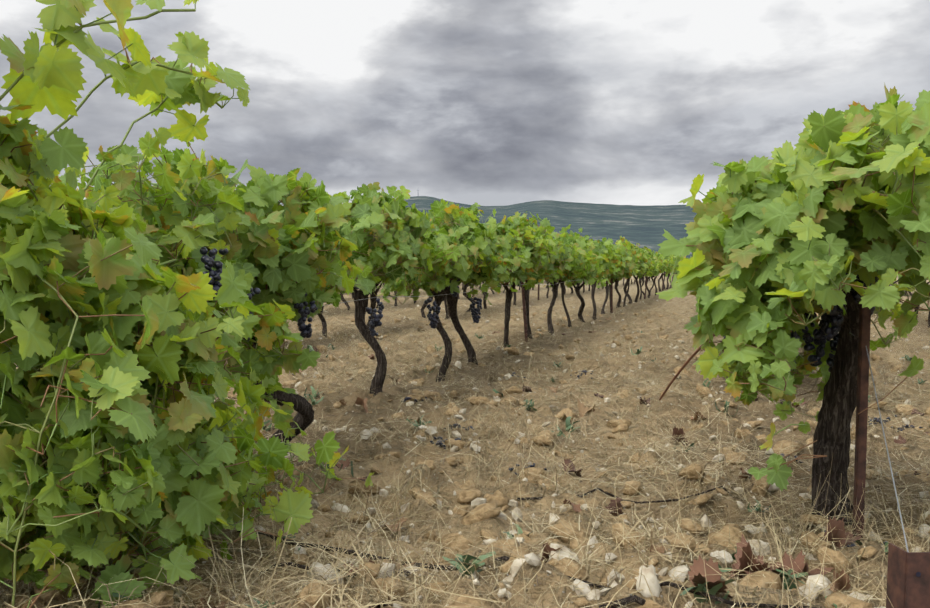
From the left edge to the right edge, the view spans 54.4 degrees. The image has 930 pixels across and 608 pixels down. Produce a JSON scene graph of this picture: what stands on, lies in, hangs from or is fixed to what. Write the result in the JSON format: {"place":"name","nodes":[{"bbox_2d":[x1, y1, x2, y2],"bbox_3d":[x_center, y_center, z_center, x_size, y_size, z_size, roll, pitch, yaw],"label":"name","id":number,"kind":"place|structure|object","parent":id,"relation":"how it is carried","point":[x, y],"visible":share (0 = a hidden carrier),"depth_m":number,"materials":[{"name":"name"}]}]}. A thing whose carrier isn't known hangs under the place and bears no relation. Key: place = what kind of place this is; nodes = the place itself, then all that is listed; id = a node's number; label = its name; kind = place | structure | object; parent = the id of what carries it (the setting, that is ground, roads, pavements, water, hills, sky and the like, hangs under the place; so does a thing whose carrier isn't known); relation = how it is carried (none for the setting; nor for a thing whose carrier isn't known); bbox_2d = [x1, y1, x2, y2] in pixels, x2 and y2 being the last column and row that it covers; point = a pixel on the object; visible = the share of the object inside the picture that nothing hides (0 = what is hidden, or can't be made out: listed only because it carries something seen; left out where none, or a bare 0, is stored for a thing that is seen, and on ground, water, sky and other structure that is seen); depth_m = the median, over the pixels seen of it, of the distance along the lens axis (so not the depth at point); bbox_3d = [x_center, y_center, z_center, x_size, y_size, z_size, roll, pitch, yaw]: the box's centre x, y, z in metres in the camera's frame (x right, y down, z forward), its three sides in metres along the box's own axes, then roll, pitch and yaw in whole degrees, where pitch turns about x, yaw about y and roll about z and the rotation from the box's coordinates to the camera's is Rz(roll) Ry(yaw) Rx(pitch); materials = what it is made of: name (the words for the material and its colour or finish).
{"place":"outdoors","nodes":[
{"label":"outdoors","id":0,"kind":"place"},
{"bbox_2d":[0,272,929,607],"bbox_3d":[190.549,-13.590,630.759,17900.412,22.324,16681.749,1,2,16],"label":"ground","id":1,"kind":"structure","parent":0,"point":[508,488],"depth_m":3.42,"materials":[{"name":"soil"}]},
{"bbox_2d":[0,0,596,607],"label":"vine row","id":2,"kind":"object","parent":1,"relation":"on","point":[138,308],"visible":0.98,"depth_m":1.86,"materials":[{"name":"green plant"}]},
{"bbox_2d":[318,284,383,336],"bbox_3d":[-1.821,-0.133,6.498,0.894,1.166,7.361,1,2,16],"label":"vine row","id":3,"kind":"object","parent":1,"relation":"on","point":[323,320],"depth_m":9.20,"materials":[{"name":"brown plant"}]},
{"bbox_2d":[352,279,561,298],"bbox_3d":[-0.329,-0.919,25.614,1.140,1.290,45.025,1,2,16],"label":"vine row","id":4,"kind":"object","parent":1,"relation":"on","point":[462,287],"depth_m":26.57,"materials":[{"name":"green plant"}]},
{"bbox_2d":[320,281,596,312],"bbox_3d":[1.483,-0.881,25.009,0.988,1.237,45.247,1,2,16],"label":"vine row","id":5,"kind":"object","parent":1,"relation":"on","point":[345,301],"depth_m":15.67,"materials":[{"name":"green plant"}]},
{"bbox_2d":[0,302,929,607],"bbox_3d":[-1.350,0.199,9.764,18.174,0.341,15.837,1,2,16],"label":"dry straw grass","id":6,"kind":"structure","parent":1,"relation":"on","point":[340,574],"depth_m":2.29,"materials":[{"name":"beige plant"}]},
{"bbox_2d":[0,300,929,607],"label":"pebbles","id":7,"kind":"object","parent":1,"relation":"on","point":[530,558],"visible":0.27,"depth_m":2.37,"materials":[{"name":"stone"}]},
{"bbox_2d":[7,308,929,607],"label":"stones","id":8,"kind":"object","parent":1,"relation":"on","point":[493,506],"visible":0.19,"depth_m":2.30,"materials":[{"name":"beige stone"}]},
{"bbox_2d":[17,331,925,607],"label":"weeds","id":9,"kind":"object","parent":1,"relation":"on","point":[487,555],"visible":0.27,"depth_m":2.07,"materials":[{"name":"green plant"}]},
{"bbox_2d":[237,486,814,607],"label":"litter twigs","id":10,"kind":"object","parent":1,"relation":"on","point":[632,599],"visible":0.5,"depth_m":1.89,"materials":[{"name":"brown wood"}]},
{"bbox_2d":[421,275,649,318],"bbox_3d":[4.436,-1.023,28.356,0.895,1.286,36.716,1,2,16],"label":"vine row","id":11,"kind":"object","parent":1,"relation":"on","point":[446,307],"depth_m":13.89,"materials":[{"name":"green plant"}]},
{"bbox_2d":[448,273,674,341],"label":"stakes","id":12,"kind":"object","parent":1,"relation":"on","point":[524,309],"visible":0.08,"depth_m":7.67,"materials":[{"name":"metal"}]},
{"bbox_2d":[198,317,928,607],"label":"dead leaves","id":13,"kind":"object","parent":1,"relation":"on","point":[698,569],"visible":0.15,"depth_m":1.95,"materials":[{"name":"brown plant"}]},
{"bbox_2d":[295,340,929,607],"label":"stones","id":14,"kind":"object","parent":1,"relation":"on","point":[649,574],"visible":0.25,"depth_m":1.92,"materials":[{"name":"white stone"}]},
{"bbox_2d":[553,224,688,326],"bbox_3d":[6.152,-0.980,27.469,0.998,1.308,38.210,1,2,16],"label":"vine row","id":15,"kind":"object","parent":1,"relation":"on","point":[621,259],"visible":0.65,"depth_m":13.03,"materials":[{"name":"green plant"}]},
{"bbox_2d":[323,274,644,305],"bbox_3d":[5.044,-0.782,23.462,0.002,0.053,46.000,1,2,16],"label":"wire row","id":16,"kind":"object","parent":15,"relation":"attached to","point":[434,295],"visible":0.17,"depth_m":4.84,"materials":[{"name":"grey metal"}]},
{"bbox_2d":[655,83,929,524],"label":"grapevine","id":17,"kind":"object","parent":1,"relation":"on","point":[827,219],"visible":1,"depth_m":2.15,"materials":[{"name":"green plant"}]},
{"bbox_2d":[852,298,870,540],"bbox_3d":[1.001,0.419,2.294,0.020,0.870,0.045,0,2,-11],"label":"metal stake","id":18,"kind":"object","parent":1,"relation":"on","point":[862,402],"visible":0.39,"depth_m":2.28,"materials":[{"name":"metal"}]},
{"bbox_2d":[866,346,908,551],"bbox_3d":[0.877,0.289,1.886,0.003,0.339,0.812,1,2,18],"label":"guy wire","id":19,"kind":"object","parent":18,"relation":"attached to","point":[888,454],"visible":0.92,"depth_m":1.83,"materials":[{"name":"grey"}]},
{"bbox_2d":[886,543,929,607],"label":"rusty metal post","id":20,"kind":"object","parent":1,"relation":"on","point":[908,579],"visible":1,"depth_m":1.50,"materials":[{"name":"metal"}]},
{"bbox_2d":[891,270,929,327],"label":"vine row","id":21,"kind":"object","parent":1,"relation":"on","point":[899,276],"depth_m":10.87,"materials":[{"name":"green plant"}]},
{"bbox_2d":[0,0,929,205],"label":"sky","id":22,"kind":"structure","parent":0,"point":[470,102],"materials":[{"name":"grey"}]},
{"bbox_2d":[16,341,929,546],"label":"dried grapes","id":23,"kind":"object","parent":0,"point":[440,444],"visible":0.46,"depth_m":3.77,"materials":[{"name":"food"}]},
{"bbox_2d":[404,196,696,257],"bbox_3d":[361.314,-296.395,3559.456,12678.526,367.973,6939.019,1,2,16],"label":"hills","id":24,"kind":"structure","parent":0,"point":[643,226],"depth_m":1795.52,"materials":[{"name":"teal plant"}]}
]}

